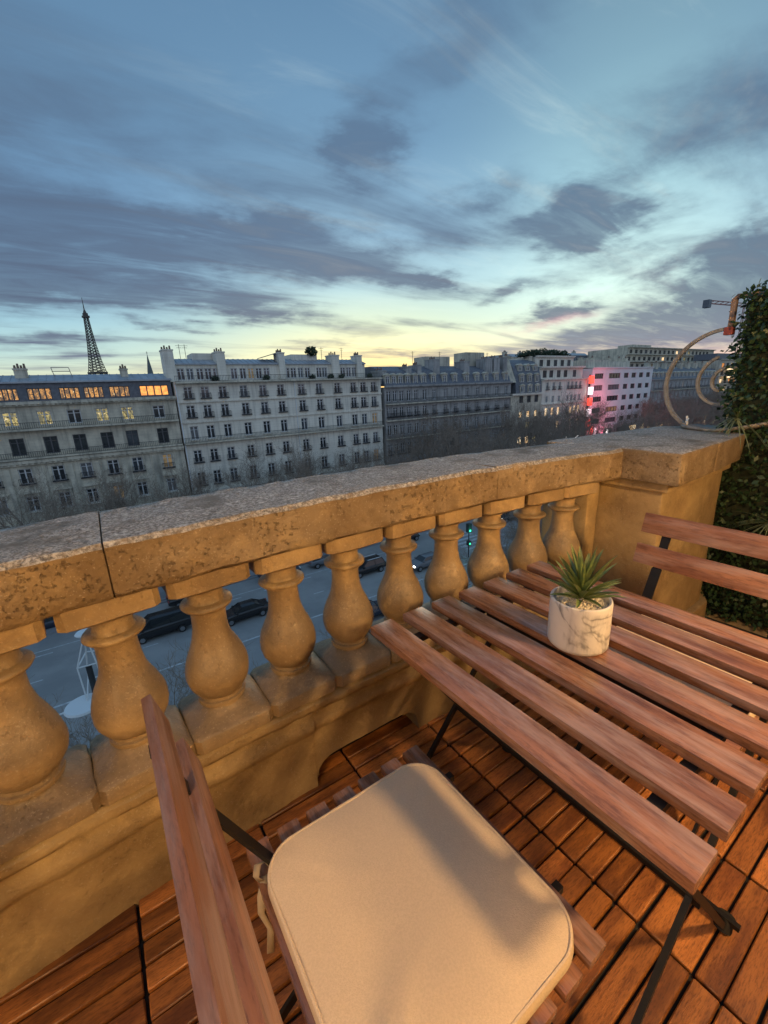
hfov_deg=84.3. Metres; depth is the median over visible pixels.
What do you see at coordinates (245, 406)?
window
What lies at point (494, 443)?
plane tree
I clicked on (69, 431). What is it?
apartment building
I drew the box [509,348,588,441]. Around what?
apartment building
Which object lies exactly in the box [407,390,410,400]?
window
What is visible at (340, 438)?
window
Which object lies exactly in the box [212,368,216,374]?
window
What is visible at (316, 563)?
car
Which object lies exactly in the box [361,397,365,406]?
window
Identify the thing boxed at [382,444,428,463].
plane tree
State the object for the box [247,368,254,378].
window
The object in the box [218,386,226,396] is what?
window
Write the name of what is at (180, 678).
plane tree
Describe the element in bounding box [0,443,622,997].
stone balustrade
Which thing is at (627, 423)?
plane tree
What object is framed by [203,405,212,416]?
window
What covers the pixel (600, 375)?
window
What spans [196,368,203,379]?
window
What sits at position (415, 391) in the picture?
window
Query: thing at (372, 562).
car
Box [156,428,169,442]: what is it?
window
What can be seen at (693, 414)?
plane tree
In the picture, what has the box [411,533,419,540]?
car
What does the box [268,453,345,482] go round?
plane tree
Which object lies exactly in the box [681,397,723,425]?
plane tree
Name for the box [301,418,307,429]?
window
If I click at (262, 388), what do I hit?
window
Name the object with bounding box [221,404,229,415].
window
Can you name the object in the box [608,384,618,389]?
window
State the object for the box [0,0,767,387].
sky
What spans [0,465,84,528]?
plane tree
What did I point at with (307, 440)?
window
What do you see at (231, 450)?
window
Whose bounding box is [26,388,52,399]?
window
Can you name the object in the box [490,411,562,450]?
plane tree
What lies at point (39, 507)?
window
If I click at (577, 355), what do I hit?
distant building
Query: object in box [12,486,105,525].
plane tree
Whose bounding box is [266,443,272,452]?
window
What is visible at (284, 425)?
window
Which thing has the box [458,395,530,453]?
plane tree
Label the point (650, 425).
plane tree
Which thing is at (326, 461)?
window
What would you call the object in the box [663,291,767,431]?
iron scroll
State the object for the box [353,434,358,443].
window
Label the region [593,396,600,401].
window
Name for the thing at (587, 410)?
plane tree
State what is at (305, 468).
plane tree
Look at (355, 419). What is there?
window
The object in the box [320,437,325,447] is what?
window
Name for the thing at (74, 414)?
window
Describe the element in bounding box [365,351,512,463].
apartment building
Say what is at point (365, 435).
window
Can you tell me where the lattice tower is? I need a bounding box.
[81,298,107,373]
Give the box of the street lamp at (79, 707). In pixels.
[59,628,97,717]
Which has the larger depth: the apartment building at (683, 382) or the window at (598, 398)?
the apartment building at (683, 382)
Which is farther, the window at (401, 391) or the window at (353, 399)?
the window at (401, 391)
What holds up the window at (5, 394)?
in the apartment building at (69, 431)
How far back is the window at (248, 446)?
69.71 m
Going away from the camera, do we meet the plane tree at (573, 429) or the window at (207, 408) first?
the window at (207, 408)
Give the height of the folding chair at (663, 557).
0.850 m
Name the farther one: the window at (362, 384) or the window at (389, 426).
the window at (389, 426)
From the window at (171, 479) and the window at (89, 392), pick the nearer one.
the window at (89, 392)
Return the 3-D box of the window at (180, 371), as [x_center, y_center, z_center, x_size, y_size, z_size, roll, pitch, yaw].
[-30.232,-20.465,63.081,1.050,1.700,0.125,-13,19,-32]
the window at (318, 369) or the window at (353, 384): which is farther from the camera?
the window at (353, 384)
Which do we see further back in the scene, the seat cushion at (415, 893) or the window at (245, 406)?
the window at (245, 406)
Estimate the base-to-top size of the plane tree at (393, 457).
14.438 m
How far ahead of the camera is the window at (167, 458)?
63.09 m
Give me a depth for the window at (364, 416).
80.45 m
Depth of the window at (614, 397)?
126.51 m
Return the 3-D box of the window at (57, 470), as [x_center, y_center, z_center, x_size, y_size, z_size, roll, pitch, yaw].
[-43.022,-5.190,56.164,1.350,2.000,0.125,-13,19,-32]
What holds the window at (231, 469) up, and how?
in the apartment building at (228, 410)
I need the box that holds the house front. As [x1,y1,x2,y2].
[705,609,767,636]
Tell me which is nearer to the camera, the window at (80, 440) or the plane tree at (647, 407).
the window at (80, 440)
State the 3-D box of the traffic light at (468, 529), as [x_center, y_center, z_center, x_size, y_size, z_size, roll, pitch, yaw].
[10.421,3.518,52.098,0.500,4.400,0.520,-13,19,-32]
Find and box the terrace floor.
[0,617,767,1023]
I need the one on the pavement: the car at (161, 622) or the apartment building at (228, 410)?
the apartment building at (228, 410)
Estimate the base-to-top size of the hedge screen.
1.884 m
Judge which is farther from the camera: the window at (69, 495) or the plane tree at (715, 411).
the plane tree at (715, 411)
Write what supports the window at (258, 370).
in the apartment building at (228, 410)
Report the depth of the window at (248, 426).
68.72 m
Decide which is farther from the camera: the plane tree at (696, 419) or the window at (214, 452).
the plane tree at (696, 419)
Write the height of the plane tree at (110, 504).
13.469 m
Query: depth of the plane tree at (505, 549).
35.35 m
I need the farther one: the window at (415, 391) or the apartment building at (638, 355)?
the apartment building at (638, 355)
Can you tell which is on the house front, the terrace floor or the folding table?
the terrace floor
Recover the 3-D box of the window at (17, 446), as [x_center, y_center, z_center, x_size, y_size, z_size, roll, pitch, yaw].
[-45.984,-8.133,53.334,1.450,2.150,0.125,-13,19,-32]
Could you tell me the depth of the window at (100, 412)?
57.47 m
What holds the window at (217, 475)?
in the apartment building at (228, 410)
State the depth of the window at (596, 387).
121.14 m
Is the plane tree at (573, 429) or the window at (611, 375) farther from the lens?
the window at (611, 375)
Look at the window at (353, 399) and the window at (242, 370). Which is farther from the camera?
the window at (353, 399)
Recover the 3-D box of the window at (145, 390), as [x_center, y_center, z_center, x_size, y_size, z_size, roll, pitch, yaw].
[-33.058,-17.484,60.996,3.700,1.450,0.125,-13,19,-32]
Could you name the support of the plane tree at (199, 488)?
on the pavement
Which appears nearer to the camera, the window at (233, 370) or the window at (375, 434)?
the window at (233, 370)
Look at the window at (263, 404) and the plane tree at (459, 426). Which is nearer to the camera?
the window at (263, 404)
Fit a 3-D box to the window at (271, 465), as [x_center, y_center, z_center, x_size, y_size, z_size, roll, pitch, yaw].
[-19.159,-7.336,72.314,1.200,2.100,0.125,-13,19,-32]
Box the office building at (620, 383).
[573,355,653,435]
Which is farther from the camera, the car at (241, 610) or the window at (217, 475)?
the window at (217, 475)
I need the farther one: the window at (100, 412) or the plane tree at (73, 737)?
the window at (100, 412)
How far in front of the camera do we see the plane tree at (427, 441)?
79.69 m
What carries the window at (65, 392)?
in the apartment building at (69, 431)
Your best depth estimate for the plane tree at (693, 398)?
132.99 m
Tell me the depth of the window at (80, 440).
56.77 m
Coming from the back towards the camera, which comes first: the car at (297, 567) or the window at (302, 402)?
the window at (302, 402)
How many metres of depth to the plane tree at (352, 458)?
71.90 m
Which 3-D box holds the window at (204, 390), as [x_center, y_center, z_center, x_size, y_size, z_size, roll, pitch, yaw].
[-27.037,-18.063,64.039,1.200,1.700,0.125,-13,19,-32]
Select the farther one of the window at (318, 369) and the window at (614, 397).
the window at (614, 397)
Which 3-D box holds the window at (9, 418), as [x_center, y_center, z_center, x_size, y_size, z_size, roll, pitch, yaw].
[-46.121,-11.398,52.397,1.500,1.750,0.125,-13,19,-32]
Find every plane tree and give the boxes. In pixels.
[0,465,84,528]
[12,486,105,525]
[30,676,177,746]
[57,461,158,516]
[73,638,262,748]
[121,480,191,507]
[131,454,225,502]
[209,436,295,487]
[221,473,259,488]
[266,436,344,480]
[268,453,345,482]
[317,596,378,638]
[322,439,384,473]
[335,449,393,471]
[367,424,421,465]
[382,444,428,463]
[387,405,466,459]
[406,421,490,458]
[426,402,496,454]
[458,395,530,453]
[458,515,540,585]
[469,424,524,452]
[490,396,571,446]
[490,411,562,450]
[500,507,541,545]
[522,397,573,442]
[527,410,596,445]
[539,386,606,443]
[554,410,613,437]
[559,391,617,436]
[566,400,642,434]
[589,406,651,434]
[615,408,668,430]
[628,393,695,428]
[630,393,678,427]
[636,382,702,425]
[642,396,707,426]
[659,389,699,412]
[664,395,715,424]
[680,389,716,421]
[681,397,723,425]
[684,393,727,425]
[686,386,721,422]
[694,382,726,419]
[705,387,731,400]
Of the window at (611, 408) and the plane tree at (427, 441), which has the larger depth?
the window at (611, 408)
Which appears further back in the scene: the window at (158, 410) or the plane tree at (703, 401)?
the plane tree at (703, 401)
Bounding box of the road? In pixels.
[23,505,542,748]
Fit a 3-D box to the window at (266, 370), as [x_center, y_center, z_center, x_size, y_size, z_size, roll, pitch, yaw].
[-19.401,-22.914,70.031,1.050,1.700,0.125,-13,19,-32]
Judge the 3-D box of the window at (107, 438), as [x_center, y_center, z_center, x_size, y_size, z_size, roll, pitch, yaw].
[-38.047,-9.927,58.427,1.450,2.150,0.125,-13,19,-32]
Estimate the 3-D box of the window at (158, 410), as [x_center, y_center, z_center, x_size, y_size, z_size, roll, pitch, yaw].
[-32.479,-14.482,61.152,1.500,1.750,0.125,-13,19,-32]
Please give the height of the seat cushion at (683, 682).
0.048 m
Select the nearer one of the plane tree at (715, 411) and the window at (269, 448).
the window at (269, 448)
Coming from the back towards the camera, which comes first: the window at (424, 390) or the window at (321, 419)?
the window at (424, 390)
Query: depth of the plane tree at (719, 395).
152.64 m
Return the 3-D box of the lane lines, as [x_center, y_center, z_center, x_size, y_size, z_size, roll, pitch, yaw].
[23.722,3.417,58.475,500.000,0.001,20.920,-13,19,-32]
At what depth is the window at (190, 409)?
63.49 m
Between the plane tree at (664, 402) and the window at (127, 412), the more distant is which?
the plane tree at (664, 402)
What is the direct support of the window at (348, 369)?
in the apartment building at (228, 410)
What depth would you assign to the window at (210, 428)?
65.66 m
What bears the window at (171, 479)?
in the apartment building at (69, 431)
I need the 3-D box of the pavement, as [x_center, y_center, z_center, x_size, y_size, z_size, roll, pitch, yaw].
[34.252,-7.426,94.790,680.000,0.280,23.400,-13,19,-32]
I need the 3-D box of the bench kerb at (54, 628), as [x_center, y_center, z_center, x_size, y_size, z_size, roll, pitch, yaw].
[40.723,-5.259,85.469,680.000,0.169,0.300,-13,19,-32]
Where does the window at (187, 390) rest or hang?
in the apartment building at (228, 410)
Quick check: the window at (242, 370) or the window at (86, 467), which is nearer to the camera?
the window at (86, 467)
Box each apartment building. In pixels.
[0,364,190,528]
[159,344,384,494]
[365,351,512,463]
[503,353,542,447]
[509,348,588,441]
[583,344,714,378]
[644,361,718,422]
[683,353,740,424]
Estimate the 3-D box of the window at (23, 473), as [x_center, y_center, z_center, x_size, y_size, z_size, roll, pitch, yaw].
[-45.833,-4.555,54.360,1.350,2.000,0.125,-13,19,-32]
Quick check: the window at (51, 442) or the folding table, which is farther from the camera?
the window at (51, 442)
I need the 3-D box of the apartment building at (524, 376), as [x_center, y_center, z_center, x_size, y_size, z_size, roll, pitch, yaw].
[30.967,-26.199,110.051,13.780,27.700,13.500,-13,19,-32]
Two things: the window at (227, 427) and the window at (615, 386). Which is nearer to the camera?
the window at (227, 427)
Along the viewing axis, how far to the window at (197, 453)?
65.34 m
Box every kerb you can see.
[46,529,430,634]
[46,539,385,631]
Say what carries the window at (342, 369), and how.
in the apartment building at (228, 410)
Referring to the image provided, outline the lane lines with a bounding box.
[30,545,465,707]
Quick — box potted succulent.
[545,544,626,656]
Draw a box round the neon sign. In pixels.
[586,375,594,424]
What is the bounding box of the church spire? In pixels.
[146,351,152,373]
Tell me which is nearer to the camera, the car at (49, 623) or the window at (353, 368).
the car at (49, 623)
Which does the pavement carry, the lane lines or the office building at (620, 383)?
the office building at (620, 383)
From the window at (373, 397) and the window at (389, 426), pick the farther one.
the window at (389, 426)
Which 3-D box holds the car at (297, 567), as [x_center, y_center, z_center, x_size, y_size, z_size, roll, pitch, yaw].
[-12.167,6.813,49.248,4.715,1.459,1.966,-13,19,-32]
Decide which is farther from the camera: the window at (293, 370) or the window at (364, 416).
the window at (364, 416)
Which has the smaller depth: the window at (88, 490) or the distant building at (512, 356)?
the window at (88, 490)
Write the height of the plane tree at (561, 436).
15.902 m
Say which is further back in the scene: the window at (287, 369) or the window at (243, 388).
the window at (287, 369)
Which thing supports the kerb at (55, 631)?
on the ground
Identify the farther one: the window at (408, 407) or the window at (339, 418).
the window at (408, 407)
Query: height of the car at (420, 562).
1.479 m
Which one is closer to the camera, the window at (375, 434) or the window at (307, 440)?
the window at (307, 440)
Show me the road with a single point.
(56, 671)
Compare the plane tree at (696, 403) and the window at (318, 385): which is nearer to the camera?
the window at (318, 385)
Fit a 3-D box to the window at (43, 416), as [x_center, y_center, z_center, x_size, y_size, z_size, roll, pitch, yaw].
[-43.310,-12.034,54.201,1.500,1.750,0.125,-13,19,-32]
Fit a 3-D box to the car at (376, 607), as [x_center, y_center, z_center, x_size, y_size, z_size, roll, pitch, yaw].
[-1.333,9.118,39.586,4.015,1.479,1.914,-13,19,-32]
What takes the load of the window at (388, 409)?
in the apartment building at (426, 384)
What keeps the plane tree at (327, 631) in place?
on the road
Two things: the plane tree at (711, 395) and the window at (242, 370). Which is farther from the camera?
the plane tree at (711, 395)
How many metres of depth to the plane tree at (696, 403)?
138.67 m
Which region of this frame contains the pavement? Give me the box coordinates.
[158,537,385,598]
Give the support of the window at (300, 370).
in the apartment building at (228, 410)
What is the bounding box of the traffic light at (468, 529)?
[466,523,471,556]
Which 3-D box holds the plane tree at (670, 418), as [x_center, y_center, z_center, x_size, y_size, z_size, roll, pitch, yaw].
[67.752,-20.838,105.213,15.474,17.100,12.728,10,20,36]
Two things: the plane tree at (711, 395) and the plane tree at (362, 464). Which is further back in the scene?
the plane tree at (711, 395)
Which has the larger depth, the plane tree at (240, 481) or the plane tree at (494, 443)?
the plane tree at (494, 443)
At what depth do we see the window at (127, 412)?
59.08 m
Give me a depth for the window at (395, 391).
83.19 m
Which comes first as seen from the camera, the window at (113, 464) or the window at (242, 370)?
the window at (113, 464)
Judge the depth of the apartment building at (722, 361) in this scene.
167.37 m
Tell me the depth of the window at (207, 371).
65.12 m
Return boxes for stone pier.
[541,426,744,617]
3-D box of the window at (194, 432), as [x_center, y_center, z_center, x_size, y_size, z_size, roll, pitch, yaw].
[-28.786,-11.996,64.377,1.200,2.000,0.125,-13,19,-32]
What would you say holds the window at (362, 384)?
in the apartment building at (228, 410)
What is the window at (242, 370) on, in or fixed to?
in the apartment building at (228, 410)
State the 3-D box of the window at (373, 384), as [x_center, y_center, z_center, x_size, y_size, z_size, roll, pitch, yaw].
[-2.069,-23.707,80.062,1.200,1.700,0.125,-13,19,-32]
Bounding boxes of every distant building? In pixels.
[484,350,522,358]
[546,350,587,360]
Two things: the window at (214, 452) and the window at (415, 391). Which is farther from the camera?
the window at (415, 391)
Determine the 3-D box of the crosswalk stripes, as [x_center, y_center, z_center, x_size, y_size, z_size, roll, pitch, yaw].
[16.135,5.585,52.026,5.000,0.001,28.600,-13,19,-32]
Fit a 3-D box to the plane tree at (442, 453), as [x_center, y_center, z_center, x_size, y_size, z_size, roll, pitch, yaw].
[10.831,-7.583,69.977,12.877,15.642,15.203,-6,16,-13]
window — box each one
[0,389,19,400]
[1,412,19,426]
[9,438,27,456]
[18,468,33,483]
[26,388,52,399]
[27,496,41,511]
[36,411,53,424]
[43,436,60,452]
[51,465,65,479]
[58,387,80,398]
[59,491,72,506]
[66,409,82,422]
[72,434,88,450]
[80,462,93,476]
[83,387,104,397]
[86,488,99,501]
[94,408,109,421]
[100,432,115,447]
[107,459,120,473]
[108,386,130,396]
[113,485,125,497]
[120,407,134,419]
[126,430,139,445]
[132,457,144,470]
[137,481,148,495]
[139,385,168,395]
[152,405,165,417]
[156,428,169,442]
[162,454,173,466]
[166,478,176,490]
[176,368,184,379]
[183,387,192,398]
[186,368,193,379]
[186,405,195,417]
[190,426,199,439]
[193,450,202,461]
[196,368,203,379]
[200,386,209,396]
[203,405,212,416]
[204,368,211,379]
[206,425,215,437]
[210,448,218,459]
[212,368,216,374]
[213,470,221,482]
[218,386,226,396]
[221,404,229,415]
[224,424,232,436]
[227,447,235,457]
[230,368,237,378]
[230,468,238,480]
[239,368,246,378]
[239,385,247,395]
[242,403,249,413]
[244,422,251,434]
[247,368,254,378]
[247,444,254,455]
[255,368,261,378]
[259,385,266,395]
[261,402,268,412]
[263,368,269,375]
[263,421,270,432]
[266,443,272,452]
[268,463,274,474]
[277,384,283,394]
[279,401,285,411]
[281,419,287,431]
[283,441,289,451]
[286,368,289,377]
[290,368,296,377]
[297,368,303,377]
[298,384,304,392]
[299,400,305,410]
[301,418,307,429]
[303,439,309,448]
[305,368,309,377]
[316,367,321,377]
[316,383,321,392]
[317,399,322,408]
[318,417,324,427]
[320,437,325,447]
[322,367,326,376]
[322,456,327,466]
[334,383,339,391]
[335,398,340,407]
[337,415,341,426]
[338,435,343,445]
[340,367,345,376]
[346,367,350,376]
[350,382,355,391]
[351,397,356,406]
[352,367,355,376]
[352,414,357,424]
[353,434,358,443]
[360,382,365,390]
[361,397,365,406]
[362,413,366,423]
[363,433,367,442]
[371,382,375,390]
[371,396,376,405]
[372,413,376,423]
[373,432,377,440]
[386,391,390,401]
[387,407,390,415]
[388,425,391,435]
[393,390,396,401]
[399,390,402,400]
[400,407,403,414]
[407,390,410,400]
[407,406,410,415]
[414,390,417,399]
[423,389,425,399]
[549,370,552,377]
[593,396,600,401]
[594,385,601,390]
[595,373,602,378]
[606,406,615,411]
[607,395,617,400]
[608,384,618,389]
[609,373,619,377]
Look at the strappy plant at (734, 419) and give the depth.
2.16 m
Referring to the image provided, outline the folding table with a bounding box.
[370,561,767,1023]
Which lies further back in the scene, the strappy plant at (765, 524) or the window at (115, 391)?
the window at (115, 391)
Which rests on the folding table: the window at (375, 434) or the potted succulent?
the potted succulent
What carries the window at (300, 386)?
in the apartment building at (228, 410)
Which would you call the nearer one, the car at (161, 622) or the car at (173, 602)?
the car at (161, 622)
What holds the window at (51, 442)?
in the apartment building at (69, 431)
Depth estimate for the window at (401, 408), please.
84.91 m
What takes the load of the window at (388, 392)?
in the apartment building at (426, 384)
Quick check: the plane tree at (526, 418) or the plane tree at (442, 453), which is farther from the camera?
the plane tree at (526, 418)
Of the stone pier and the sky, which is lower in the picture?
the stone pier
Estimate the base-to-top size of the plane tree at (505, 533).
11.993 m
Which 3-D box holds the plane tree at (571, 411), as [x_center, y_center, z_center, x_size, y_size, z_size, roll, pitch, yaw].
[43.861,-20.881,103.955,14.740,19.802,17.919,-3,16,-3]
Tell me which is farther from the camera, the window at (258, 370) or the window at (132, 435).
the window at (258, 370)
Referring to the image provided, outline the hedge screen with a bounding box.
[701,279,767,633]
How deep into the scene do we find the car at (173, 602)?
42.65 m
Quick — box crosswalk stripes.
[426,531,506,549]
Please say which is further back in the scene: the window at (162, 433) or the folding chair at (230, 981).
the window at (162, 433)
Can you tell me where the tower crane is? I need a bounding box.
[702,299,747,353]
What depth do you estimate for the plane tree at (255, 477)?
63.29 m
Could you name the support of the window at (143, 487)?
in the apartment building at (69, 431)
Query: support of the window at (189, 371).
in the apartment building at (228, 410)
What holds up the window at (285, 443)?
in the apartment building at (228, 410)
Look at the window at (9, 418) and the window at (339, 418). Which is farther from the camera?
the window at (339, 418)
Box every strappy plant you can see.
[703,408,767,450]
[729,511,767,535]
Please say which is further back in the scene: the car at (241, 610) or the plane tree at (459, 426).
the plane tree at (459, 426)
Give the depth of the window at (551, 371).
110.44 m
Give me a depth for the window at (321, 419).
75.71 m
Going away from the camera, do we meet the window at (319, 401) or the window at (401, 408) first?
the window at (319, 401)
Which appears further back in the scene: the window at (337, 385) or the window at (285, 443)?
the window at (337, 385)
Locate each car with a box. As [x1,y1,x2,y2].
[45,617,55,628]
[137,605,191,644]
[166,596,183,606]
[226,598,267,625]
[257,566,300,577]
[307,552,329,568]
[358,554,385,578]
[369,600,382,616]
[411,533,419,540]
[412,551,433,571]
[501,511,515,522]
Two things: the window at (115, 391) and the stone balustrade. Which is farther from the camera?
the window at (115, 391)
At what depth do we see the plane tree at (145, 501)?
45.38 m
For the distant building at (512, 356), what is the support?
on the ground
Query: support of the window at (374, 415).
in the apartment building at (228, 410)
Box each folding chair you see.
[141,694,605,1023]
[575,512,767,833]
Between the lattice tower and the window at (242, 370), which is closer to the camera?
the window at (242, 370)
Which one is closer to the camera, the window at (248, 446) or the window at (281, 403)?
the window at (248, 446)
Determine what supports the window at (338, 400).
in the apartment building at (228, 410)
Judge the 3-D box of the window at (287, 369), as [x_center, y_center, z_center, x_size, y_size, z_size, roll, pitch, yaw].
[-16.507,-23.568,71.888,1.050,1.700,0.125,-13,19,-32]
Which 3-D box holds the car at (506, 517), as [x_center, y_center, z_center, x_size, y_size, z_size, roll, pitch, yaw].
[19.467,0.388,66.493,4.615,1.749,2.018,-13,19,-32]
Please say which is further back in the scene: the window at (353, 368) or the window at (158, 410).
the window at (353, 368)
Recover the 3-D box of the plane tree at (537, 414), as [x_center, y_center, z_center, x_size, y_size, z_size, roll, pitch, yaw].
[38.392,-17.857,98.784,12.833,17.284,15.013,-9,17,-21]
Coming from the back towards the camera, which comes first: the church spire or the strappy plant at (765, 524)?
the church spire
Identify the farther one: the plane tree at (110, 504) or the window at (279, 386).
the window at (279, 386)
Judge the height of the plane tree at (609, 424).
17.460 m
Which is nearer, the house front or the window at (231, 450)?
the house front
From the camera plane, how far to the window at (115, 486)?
60.37 m
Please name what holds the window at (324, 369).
in the apartment building at (228, 410)
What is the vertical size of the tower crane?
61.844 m
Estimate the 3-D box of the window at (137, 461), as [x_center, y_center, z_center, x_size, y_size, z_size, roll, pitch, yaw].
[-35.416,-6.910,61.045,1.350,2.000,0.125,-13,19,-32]
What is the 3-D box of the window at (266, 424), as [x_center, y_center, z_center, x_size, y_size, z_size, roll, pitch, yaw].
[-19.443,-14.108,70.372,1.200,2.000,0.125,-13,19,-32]
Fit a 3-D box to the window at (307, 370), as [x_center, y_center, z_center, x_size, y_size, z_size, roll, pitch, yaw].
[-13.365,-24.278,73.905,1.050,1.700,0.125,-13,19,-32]
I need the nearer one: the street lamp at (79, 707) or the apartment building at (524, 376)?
the street lamp at (79, 707)
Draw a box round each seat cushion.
[253,763,573,1023]
[608,614,767,717]

